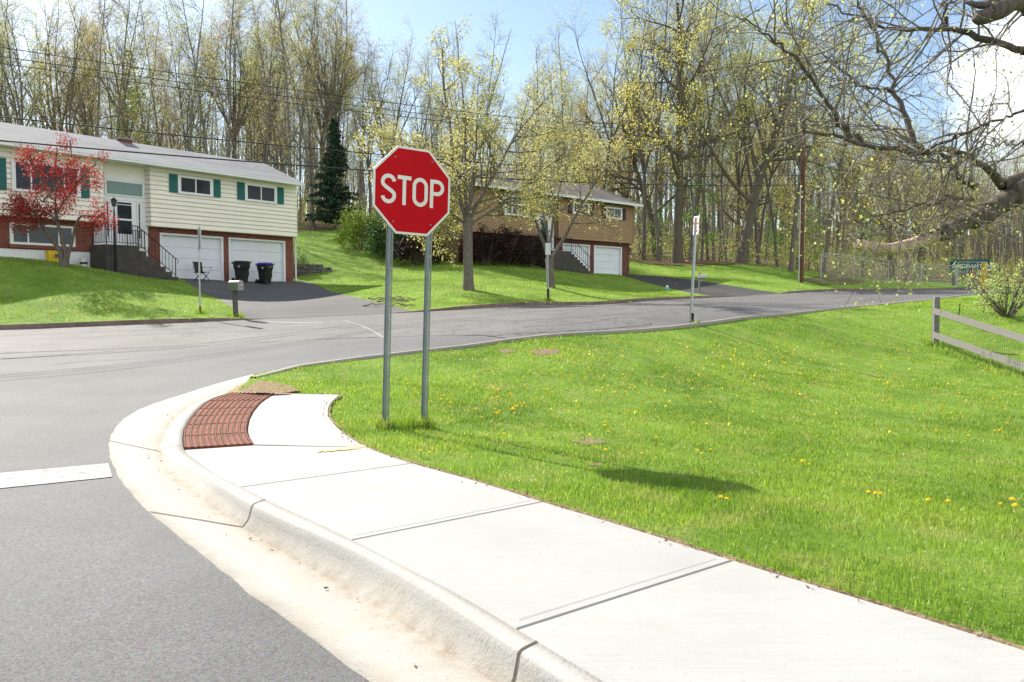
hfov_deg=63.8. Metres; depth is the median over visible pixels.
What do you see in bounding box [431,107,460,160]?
forked tree
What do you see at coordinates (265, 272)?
wheelie bin
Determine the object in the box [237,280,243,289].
box door
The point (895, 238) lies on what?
sapling
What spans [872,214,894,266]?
sapling
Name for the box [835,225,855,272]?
sapling
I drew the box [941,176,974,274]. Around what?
forked tree
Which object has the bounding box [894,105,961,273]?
forked tree
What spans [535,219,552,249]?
conifer bush
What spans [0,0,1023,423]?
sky
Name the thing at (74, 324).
stone kerb
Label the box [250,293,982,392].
road kerb
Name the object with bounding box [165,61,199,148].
slender tree
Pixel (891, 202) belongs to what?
overhead wire
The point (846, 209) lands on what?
slender tree
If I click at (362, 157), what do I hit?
slender tree
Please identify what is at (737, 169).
forked tree
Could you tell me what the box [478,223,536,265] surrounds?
purple bush
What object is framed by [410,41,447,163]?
slender tree
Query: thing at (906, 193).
slender tree
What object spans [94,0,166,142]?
slender tree
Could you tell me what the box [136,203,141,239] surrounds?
side window
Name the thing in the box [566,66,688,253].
oak tree
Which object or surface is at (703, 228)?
slender tree
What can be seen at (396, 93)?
slender tree
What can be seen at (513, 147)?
forked tree
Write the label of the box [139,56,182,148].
slender tree
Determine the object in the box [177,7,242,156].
slender tree
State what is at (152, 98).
slender tree
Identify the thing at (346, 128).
slender tree
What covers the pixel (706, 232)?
forked tree
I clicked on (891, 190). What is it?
forked tree
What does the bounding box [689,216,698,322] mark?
no parking sign
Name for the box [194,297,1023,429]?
tall grass
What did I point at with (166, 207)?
cream house
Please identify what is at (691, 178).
slender tree
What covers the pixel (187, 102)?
forked tree
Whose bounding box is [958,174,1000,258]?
oak tree
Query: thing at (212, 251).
garage door
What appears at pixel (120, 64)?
slender tree
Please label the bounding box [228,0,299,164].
slender tree
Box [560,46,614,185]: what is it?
slender tree
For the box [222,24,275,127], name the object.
forked tree
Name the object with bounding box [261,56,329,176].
forked tree
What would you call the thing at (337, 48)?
forked tree
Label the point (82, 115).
forked tree
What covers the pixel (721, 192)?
slender tree
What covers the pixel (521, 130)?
slender tree
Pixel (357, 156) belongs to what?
slender tree
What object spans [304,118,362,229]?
spruce tree
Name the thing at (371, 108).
forked tree
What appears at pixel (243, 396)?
tactile plate
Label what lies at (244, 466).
sidewalk slab
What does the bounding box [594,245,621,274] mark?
garage door
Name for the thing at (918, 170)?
forked tree
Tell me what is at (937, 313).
board fence
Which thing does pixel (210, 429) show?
tactile plate
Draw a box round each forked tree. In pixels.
[0,0,24,87]
[0,0,60,127]
[0,0,105,130]
[0,7,87,132]
[0,34,67,125]
[23,7,116,134]
[32,2,100,135]
[33,0,118,135]
[46,45,109,132]
[59,0,159,137]
[83,34,133,136]
[91,13,190,142]
[141,11,224,152]
[146,61,214,148]
[154,0,288,157]
[161,7,222,150]
[184,0,297,158]
[213,4,312,161]
[220,72,283,160]
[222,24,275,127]
[238,0,363,209]
[240,57,285,159]
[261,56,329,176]
[263,0,376,210]
[277,85,307,170]
[279,0,374,223]
[288,5,358,210]
[343,63,396,157]
[345,26,405,219]
[350,14,443,153]
[398,60,470,149]
[404,90,461,160]
[406,73,457,155]
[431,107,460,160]
[437,89,483,165]
[448,48,514,164]
[463,66,540,170]
[490,108,529,174]
[502,126,550,174]
[505,90,542,172]
[520,67,581,169]
[535,69,610,164]
[545,70,620,182]
[547,0,662,189]
[547,91,597,169]
[549,99,608,180]
[586,52,661,184]
[603,0,713,259]
[603,75,654,194]
[630,74,686,224]
[641,21,711,259]
[646,20,753,257]
[646,126,685,202]
[680,0,775,264]
[682,7,761,216]
[701,0,808,258]
[703,46,784,266]
[718,0,875,271]
[727,31,839,263]
[733,78,812,257]
[747,78,813,261]
[747,81,820,262]
[776,77,851,265]
[807,89,882,269]
[808,106,898,272]
[816,0,933,272]
[824,107,875,269]
[843,172,878,238]
[851,114,917,276]
[867,160,917,219]
[885,127,937,257]
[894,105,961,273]
[902,165,937,273]
[927,136,992,269]
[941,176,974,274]
[966,167,1005,258]
[988,150,1023,268]
[1004,145,1023,281]
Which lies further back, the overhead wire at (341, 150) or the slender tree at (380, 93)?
the slender tree at (380, 93)
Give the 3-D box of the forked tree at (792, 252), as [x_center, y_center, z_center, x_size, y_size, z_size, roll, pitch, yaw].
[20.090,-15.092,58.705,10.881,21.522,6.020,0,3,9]
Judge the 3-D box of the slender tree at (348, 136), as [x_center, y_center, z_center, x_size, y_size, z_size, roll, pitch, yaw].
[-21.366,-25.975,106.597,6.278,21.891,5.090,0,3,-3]
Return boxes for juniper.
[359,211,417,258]
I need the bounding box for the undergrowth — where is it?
[40,95,1023,282]
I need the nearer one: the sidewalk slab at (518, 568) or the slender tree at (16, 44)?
the sidewalk slab at (518, 568)
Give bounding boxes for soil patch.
[240,381,298,392]
[497,349,515,352]
[532,348,559,354]
[570,438,609,444]
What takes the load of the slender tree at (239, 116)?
on the forest floor
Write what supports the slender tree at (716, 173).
on the forest floor
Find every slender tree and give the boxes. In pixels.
[0,0,19,112]
[0,0,47,125]
[0,5,38,124]
[16,0,60,129]
[47,0,140,138]
[54,4,112,136]
[70,0,165,143]
[71,20,114,137]
[71,61,95,133]
[78,0,136,142]
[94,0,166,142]
[97,12,143,138]
[103,0,171,147]
[115,0,177,146]
[127,19,186,149]
[132,3,175,147]
[137,32,173,147]
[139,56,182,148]
[143,0,217,150]
[147,24,192,150]
[154,0,233,155]
[154,0,237,155]
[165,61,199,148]
[176,0,273,157]
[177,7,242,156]
[180,33,225,156]
[216,0,277,160]
[227,0,313,169]
[227,101,256,158]
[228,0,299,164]
[230,0,328,176]
[230,24,287,161]
[230,32,276,166]
[233,0,295,172]
[243,45,286,170]
[247,57,272,166]
[248,0,325,229]
[256,0,334,221]
[263,22,304,171]
[264,2,304,169]
[279,0,343,223]
[281,8,324,212]
[291,33,325,212]
[293,66,327,181]
[303,0,371,167]
[311,42,331,171]
[319,48,362,214]
[336,66,367,214]
[338,47,381,217]
[339,52,361,195]
[341,31,394,213]
[341,62,366,184]
[343,85,382,219]
[344,78,375,205]
[355,49,402,171]
[376,53,412,161]
[400,55,445,160]
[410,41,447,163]
[416,80,449,158]
[430,73,466,165]
[437,30,474,164]
[447,74,476,164]
[459,6,514,170]
[489,91,514,171]
[506,29,561,176]
[508,93,533,175]
[515,76,557,179]
[529,17,586,180]
[531,43,582,180]
[540,53,563,179]
[552,72,595,184]
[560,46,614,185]
[568,78,596,185]
[595,0,659,255]
[600,106,632,193]
[618,0,689,256]
[627,0,702,260]
[639,0,719,261]
[649,0,741,259]
[662,89,701,236]
[665,0,746,259]
[672,0,749,260]
[688,1,761,260]
[690,88,735,223]
[691,104,717,250]
[702,46,752,259]
[704,2,778,203]
[713,88,756,260]
[724,133,755,243]
[726,104,770,216]
[736,107,782,221]
[758,0,820,268]
[782,48,850,261]
[805,81,849,266]
[805,110,830,247]
[806,99,838,261]
[838,147,860,250]
[845,129,871,231]
[862,156,884,259]
[864,131,905,270]
[865,155,885,258]
[878,121,912,254]
[879,139,912,258]
[883,120,929,279]
[922,121,966,258]
[924,146,949,272]
[943,172,962,248]
[951,185,973,258]
[953,115,999,258]
[960,118,996,274]
[969,128,1014,274]
[981,133,1023,281]
[989,119,1023,275]
[1008,151,1023,242]
[1009,125,1023,271]
[1013,144,1023,265]
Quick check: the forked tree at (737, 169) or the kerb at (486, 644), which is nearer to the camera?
the kerb at (486, 644)
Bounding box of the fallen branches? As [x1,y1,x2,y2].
[363,295,418,306]
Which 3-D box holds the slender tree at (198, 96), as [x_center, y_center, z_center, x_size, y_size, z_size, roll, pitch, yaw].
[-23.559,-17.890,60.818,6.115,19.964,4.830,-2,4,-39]
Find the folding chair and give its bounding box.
[192,261,212,280]
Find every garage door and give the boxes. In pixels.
[160,233,223,280]
[228,237,285,281]
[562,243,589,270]
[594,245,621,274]
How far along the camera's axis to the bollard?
64.95 m
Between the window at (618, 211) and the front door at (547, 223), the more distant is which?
the window at (618, 211)
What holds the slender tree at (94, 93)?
on the forest floor
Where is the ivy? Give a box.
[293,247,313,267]
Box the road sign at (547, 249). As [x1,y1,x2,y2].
[545,243,550,300]
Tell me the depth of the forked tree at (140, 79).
87.06 m
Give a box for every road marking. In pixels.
[261,321,326,322]
[344,320,383,337]
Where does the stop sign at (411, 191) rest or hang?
on the lawn at (920, 364)
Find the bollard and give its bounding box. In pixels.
[980,262,986,290]
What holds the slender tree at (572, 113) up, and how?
on the forest floor
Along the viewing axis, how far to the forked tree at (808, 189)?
93.26 m
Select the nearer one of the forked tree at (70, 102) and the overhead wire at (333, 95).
the overhead wire at (333, 95)
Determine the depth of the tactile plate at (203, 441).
8.10 m
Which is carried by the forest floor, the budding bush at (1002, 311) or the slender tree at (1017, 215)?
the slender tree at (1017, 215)
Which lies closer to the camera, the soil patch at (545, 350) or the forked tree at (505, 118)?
the soil patch at (545, 350)
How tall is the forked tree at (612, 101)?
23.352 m
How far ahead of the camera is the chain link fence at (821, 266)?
63.62 m
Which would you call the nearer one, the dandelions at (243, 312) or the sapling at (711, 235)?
the dandelions at (243, 312)
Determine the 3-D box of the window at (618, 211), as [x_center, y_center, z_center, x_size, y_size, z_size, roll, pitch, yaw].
[6.963,-8.712,56.080,1.708,0.794,0.049,-3,4,-44]
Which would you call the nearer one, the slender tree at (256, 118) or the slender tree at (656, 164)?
the slender tree at (656, 164)
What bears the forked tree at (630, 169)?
on the forest floor
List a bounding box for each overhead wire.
[0,47,797,140]
[0,56,790,145]
[0,63,792,149]
[0,116,800,175]
[0,140,800,185]
[801,175,1021,211]
[801,184,1023,218]
[806,147,989,185]
[807,151,996,189]
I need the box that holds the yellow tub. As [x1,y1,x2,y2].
[44,250,58,261]
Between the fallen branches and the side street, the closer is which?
the side street
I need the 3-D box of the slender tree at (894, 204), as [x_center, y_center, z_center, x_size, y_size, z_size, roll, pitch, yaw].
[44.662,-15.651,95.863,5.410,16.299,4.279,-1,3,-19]
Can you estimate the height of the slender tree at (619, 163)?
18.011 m
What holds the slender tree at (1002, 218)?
on the forest floor
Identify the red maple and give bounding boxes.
[0,124,119,267]
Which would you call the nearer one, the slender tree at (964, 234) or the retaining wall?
the retaining wall
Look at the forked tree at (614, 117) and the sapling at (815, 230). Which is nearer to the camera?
the sapling at (815, 230)
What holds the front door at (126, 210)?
in the cream house at (166, 207)
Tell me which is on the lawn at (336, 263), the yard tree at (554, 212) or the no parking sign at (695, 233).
the yard tree at (554, 212)
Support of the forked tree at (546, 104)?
on the forest floor
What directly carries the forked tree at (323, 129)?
on the forest floor
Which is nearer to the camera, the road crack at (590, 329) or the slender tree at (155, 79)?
the road crack at (590, 329)
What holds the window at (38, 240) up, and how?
in the cream house at (166, 207)
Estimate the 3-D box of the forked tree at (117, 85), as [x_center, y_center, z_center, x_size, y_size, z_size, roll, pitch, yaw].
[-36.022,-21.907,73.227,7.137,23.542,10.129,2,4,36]
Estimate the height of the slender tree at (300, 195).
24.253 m
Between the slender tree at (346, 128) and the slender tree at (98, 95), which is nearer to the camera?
the slender tree at (98, 95)
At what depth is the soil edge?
4.18 m
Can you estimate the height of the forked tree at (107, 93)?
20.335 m
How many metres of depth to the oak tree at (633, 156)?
71.04 m
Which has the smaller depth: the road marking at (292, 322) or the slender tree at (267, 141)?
the road marking at (292, 322)
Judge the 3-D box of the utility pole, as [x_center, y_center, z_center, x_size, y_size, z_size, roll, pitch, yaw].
[19.481,-8.713,52.635,1.577,11.900,3.168,-2,4,-37]
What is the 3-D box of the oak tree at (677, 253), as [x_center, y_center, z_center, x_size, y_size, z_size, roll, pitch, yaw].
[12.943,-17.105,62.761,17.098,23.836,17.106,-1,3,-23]
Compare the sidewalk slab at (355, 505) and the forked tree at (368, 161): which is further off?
the forked tree at (368, 161)
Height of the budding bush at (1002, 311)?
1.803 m
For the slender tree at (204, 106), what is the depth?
79.31 m
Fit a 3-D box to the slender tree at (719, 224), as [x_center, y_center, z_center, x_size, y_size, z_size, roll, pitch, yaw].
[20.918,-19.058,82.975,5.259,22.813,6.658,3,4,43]
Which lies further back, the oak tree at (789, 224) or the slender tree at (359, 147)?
the oak tree at (789, 224)
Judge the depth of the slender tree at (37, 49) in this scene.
85.22 m
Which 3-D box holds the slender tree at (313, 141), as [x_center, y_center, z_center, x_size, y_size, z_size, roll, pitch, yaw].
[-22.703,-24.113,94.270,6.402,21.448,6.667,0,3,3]
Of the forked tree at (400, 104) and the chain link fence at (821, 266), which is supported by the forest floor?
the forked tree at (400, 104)
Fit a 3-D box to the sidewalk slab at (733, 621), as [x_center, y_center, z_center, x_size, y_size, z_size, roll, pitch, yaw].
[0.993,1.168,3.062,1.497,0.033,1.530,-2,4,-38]
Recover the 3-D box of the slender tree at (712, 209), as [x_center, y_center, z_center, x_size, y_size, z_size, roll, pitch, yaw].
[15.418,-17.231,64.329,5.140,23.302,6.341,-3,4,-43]
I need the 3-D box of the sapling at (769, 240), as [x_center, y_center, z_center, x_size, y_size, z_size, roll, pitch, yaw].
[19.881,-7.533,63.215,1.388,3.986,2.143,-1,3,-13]
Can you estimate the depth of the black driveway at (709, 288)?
48.85 m
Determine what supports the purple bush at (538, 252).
on the lawn at (336, 263)
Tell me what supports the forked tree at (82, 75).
on the forest floor
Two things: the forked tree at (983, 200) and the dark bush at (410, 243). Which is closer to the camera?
the dark bush at (410, 243)
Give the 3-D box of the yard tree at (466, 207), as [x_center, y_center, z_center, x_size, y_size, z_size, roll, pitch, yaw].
[-1.993,-7.744,34.869,11.098,11.924,6.859,1,3,20]
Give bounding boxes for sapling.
[342,175,358,206]
[635,193,656,256]
[646,201,666,256]
[664,189,701,258]
[682,179,721,254]
[729,201,753,261]
[756,182,787,264]
[760,219,783,262]
[770,216,791,265]
[772,229,797,266]
[777,195,820,268]
[790,216,818,259]
[796,209,821,271]
[798,206,835,264]
[805,203,829,269]
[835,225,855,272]
[845,226,858,265]
[845,238,860,273]
[846,208,894,277]
[848,212,872,270]
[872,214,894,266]
[882,233,907,275]
[921,226,947,278]
[931,243,949,278]
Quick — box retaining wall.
[294,264,338,276]
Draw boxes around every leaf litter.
[640,261,733,264]
[804,274,864,284]
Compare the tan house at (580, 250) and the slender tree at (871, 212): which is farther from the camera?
the slender tree at (871, 212)
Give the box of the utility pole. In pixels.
[790,113,834,282]
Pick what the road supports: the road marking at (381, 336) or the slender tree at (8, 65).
the road marking at (381, 336)
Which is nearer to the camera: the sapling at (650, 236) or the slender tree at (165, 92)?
the sapling at (650, 236)
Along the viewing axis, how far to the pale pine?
82.60 m
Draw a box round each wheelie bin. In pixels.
[231,261,251,281]
[255,263,274,282]
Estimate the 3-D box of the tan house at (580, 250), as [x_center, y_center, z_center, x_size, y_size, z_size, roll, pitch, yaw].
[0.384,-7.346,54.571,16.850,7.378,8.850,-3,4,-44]
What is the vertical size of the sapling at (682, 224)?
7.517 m
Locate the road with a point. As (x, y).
(28, 342)
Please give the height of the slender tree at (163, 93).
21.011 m
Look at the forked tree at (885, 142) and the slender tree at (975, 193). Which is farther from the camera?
the slender tree at (975, 193)
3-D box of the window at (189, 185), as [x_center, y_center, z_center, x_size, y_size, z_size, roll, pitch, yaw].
[-14.951,-7.322,38.908,0.049,0.865,1.842,2,4,37]
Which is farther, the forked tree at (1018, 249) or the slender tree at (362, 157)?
the forked tree at (1018, 249)
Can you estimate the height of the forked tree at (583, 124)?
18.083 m
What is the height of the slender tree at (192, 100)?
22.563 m
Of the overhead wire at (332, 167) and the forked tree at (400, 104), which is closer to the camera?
the overhead wire at (332, 167)
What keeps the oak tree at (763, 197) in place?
on the forest floor
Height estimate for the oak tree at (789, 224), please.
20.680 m
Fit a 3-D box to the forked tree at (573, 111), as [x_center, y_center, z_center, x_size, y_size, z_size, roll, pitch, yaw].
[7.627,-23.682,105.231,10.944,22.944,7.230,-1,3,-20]
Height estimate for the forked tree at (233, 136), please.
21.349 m
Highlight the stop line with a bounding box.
[0,463,111,487]
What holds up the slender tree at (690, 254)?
on the forest floor
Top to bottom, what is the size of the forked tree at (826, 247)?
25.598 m
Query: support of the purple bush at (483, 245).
on the lawn at (336, 263)
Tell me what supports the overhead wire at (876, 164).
attached to the utility pole
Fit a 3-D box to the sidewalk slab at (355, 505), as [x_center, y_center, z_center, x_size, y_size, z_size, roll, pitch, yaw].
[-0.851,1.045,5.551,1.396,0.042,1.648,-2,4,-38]
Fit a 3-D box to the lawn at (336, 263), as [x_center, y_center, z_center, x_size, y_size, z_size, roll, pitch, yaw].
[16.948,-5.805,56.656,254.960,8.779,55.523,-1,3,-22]
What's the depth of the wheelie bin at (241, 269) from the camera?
40.33 m
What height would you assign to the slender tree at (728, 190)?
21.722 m
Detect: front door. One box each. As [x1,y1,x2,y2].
[113,201,135,245]
[539,217,548,238]
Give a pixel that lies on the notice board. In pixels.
(963, 263)
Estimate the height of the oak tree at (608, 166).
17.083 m
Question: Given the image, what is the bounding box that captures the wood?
[2,46,1023,269]
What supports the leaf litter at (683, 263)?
on the lawn at (336, 263)
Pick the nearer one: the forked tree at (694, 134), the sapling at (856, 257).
the forked tree at (694, 134)
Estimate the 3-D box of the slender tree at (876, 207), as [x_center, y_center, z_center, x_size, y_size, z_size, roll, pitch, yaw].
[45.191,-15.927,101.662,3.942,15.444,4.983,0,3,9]
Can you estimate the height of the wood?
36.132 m
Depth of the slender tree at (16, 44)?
72.06 m
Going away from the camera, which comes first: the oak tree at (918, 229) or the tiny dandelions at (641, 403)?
the tiny dandelions at (641, 403)
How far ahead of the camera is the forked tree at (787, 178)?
83.88 m
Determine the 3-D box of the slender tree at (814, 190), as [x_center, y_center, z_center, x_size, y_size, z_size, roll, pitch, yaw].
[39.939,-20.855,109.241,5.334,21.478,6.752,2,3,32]
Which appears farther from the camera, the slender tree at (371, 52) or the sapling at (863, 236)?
the sapling at (863, 236)
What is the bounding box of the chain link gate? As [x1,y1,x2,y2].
[957,261,987,287]
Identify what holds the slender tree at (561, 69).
on the forest floor
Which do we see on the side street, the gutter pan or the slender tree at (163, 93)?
the gutter pan
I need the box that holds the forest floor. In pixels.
[297,216,1023,283]
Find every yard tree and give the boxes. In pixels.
[344,14,602,290]
[478,118,630,287]
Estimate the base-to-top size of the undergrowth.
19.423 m
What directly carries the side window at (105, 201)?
in the cream house at (166, 207)
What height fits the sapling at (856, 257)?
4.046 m
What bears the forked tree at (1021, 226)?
on the forest floor
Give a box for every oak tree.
[548,47,724,257]
[553,120,647,210]
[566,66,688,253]
[597,0,803,262]
[658,0,913,263]
[691,93,834,260]
[700,124,815,260]
[719,150,808,256]
[767,120,820,257]
[837,111,970,277]
[874,168,959,276]
[892,154,973,274]
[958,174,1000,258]
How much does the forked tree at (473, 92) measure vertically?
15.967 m
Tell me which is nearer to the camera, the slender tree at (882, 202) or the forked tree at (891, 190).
the slender tree at (882, 202)
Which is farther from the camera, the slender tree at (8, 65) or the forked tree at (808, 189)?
the forked tree at (808, 189)
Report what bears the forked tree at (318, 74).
on the forest floor
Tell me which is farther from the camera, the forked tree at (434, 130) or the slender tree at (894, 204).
the slender tree at (894, 204)
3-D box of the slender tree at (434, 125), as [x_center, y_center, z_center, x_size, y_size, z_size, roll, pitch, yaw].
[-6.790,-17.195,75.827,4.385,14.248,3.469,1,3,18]
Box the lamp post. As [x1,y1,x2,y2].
[111,197,116,271]
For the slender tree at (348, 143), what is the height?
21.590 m
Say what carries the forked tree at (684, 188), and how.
on the forest floor
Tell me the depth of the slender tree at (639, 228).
73.09 m
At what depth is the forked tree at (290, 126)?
103.78 m
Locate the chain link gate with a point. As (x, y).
(971, 273)
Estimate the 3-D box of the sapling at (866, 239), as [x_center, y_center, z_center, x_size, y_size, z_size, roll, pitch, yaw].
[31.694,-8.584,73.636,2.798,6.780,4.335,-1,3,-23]
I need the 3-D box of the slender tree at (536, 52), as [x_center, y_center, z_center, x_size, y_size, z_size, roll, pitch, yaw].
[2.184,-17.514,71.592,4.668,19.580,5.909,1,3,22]
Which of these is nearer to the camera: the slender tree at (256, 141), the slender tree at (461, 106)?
the slender tree at (461, 106)
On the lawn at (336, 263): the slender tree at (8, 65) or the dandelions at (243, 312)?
the dandelions at (243, 312)
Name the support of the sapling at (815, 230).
on the forest floor
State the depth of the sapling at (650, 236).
68.73 m
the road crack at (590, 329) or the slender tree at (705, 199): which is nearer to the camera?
the road crack at (590, 329)
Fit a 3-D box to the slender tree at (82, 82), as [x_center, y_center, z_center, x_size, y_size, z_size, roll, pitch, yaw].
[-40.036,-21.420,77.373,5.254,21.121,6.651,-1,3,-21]
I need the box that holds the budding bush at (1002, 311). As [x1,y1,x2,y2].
[949,258,1023,316]
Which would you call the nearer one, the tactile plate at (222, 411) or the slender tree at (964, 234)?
the tactile plate at (222, 411)
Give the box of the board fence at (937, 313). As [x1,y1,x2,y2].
[931,297,1023,374]
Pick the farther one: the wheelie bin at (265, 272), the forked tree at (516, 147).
the forked tree at (516, 147)
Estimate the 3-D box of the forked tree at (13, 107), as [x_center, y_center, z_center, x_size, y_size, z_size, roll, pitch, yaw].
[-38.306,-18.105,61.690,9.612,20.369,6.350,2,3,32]
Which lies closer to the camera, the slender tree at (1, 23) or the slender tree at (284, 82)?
the slender tree at (1, 23)
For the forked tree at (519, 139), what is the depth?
86.44 m
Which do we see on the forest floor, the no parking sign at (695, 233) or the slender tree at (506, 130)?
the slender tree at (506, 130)
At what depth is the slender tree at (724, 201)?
78.53 m
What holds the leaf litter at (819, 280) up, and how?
on the lawn at (336, 263)
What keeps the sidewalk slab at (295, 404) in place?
on the sidewalk bed
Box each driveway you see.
[183,278,408,318]
[596,268,775,295]
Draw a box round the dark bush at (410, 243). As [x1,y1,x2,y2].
[385,231,447,265]
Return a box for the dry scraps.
[147,396,1020,663]
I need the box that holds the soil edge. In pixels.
[329,395,1023,649]
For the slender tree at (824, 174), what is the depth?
89.77 m
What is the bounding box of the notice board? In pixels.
[949,259,991,285]
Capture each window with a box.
[8,222,76,249]
[11,159,80,196]
[104,200,110,237]
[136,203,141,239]
[177,175,213,196]
[245,183,276,203]
[504,194,529,217]
[573,202,589,213]
[606,206,621,219]
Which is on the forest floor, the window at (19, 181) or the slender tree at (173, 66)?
the slender tree at (173, 66)
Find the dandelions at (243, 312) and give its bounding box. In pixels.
[0,277,677,319]
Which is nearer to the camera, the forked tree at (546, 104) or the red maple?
the red maple
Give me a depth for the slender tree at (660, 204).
75.42 m
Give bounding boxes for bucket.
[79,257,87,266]
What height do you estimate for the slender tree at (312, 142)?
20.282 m
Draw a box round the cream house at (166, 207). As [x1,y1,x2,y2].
[0,122,304,281]
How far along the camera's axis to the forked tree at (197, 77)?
94.82 m
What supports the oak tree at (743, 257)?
on the forest floor
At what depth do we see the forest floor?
90.20 m
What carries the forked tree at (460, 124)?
on the forest floor
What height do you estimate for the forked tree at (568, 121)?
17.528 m
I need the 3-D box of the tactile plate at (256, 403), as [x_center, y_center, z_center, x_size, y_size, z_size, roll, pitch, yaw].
[-3.587,0.818,10.525,0.945,0.103,0.560,1,3,10]
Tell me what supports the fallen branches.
on the lawn at (336, 263)
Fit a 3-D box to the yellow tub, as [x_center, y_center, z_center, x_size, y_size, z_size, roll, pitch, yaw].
[-18.704,-3.450,33.746,0.510,0.500,0.702,2,4,37]
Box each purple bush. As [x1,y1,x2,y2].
[454,222,514,265]
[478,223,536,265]
[500,229,555,266]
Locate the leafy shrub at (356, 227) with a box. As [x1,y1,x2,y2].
[331,207,383,248]
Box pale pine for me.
[104,48,154,145]
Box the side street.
[0,335,496,681]
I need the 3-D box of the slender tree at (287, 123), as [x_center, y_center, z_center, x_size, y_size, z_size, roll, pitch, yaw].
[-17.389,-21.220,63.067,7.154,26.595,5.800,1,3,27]
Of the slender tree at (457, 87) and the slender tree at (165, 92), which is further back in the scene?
the slender tree at (165, 92)
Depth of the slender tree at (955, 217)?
93.35 m
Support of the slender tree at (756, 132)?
on the forest floor
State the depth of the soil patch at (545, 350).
15.04 m
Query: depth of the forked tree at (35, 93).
70.87 m
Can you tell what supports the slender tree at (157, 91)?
on the forest floor
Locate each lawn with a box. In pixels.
[0,230,1022,324]
[240,292,1023,645]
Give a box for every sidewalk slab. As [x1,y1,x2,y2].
[185,445,411,486]
[242,464,540,540]
[248,415,366,447]
[252,394,339,416]
[353,502,731,629]
[518,561,1023,681]
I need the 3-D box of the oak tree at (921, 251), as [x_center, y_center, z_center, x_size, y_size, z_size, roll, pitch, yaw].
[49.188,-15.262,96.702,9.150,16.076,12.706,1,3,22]
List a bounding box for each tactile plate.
[183,422,247,435]
[183,432,252,449]
[186,413,250,424]
[193,407,255,415]
[200,399,262,408]
[211,392,274,401]
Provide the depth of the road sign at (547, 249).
32.62 m
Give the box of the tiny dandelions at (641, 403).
[512,338,1012,459]
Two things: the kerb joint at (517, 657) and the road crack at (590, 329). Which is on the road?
the road crack at (590, 329)
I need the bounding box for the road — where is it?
[0,287,1023,358]
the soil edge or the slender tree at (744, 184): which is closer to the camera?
the soil edge
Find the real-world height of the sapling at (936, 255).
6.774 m
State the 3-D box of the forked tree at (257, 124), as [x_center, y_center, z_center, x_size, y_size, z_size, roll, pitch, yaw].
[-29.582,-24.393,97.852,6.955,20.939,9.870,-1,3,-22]
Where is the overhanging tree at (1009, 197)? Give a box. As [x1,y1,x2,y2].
[680,0,1023,321]
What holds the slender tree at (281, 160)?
on the forest floor
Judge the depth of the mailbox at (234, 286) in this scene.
25.55 m
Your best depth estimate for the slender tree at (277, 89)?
68.70 m
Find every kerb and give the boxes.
[0,287,1007,328]
[160,384,602,681]
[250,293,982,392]
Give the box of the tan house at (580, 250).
[382,164,642,274]
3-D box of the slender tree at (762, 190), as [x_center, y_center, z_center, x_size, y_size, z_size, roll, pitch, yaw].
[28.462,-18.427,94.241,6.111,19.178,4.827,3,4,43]
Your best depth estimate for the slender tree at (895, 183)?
112.11 m
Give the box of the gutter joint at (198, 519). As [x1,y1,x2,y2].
[150,511,241,526]
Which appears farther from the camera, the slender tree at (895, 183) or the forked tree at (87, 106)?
the slender tree at (895, 183)
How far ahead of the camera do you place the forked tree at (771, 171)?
64.71 m
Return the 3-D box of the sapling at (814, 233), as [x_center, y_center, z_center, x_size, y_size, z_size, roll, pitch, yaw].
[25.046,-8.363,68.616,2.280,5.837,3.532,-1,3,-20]
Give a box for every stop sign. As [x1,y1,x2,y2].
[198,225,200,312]
[372,145,449,428]
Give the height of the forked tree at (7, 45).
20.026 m
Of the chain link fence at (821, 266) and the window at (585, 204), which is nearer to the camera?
the window at (585, 204)
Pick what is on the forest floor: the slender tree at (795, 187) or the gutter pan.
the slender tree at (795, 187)
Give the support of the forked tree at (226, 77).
on the forest floor
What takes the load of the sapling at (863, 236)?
on the forest floor
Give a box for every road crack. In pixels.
[4,335,442,358]
[13,319,497,339]
[494,324,650,335]
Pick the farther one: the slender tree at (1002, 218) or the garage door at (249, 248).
the slender tree at (1002, 218)
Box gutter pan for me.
[109,374,492,681]
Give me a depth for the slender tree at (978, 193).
96.21 m
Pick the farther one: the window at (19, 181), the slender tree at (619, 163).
the slender tree at (619, 163)
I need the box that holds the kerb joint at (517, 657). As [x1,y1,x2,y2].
[511,641,537,681]
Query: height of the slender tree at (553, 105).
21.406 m
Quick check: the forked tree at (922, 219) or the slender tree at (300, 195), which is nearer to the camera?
the slender tree at (300, 195)
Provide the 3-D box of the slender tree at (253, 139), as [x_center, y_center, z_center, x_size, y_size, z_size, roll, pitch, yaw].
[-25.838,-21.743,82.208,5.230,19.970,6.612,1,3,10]
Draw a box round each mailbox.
[228,280,243,316]
[695,272,706,291]
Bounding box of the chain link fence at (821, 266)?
[820,253,956,286]
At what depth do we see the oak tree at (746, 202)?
90.56 m
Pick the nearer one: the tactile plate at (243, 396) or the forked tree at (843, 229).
the tactile plate at (243, 396)
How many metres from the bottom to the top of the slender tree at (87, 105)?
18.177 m
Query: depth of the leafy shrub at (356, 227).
51.33 m

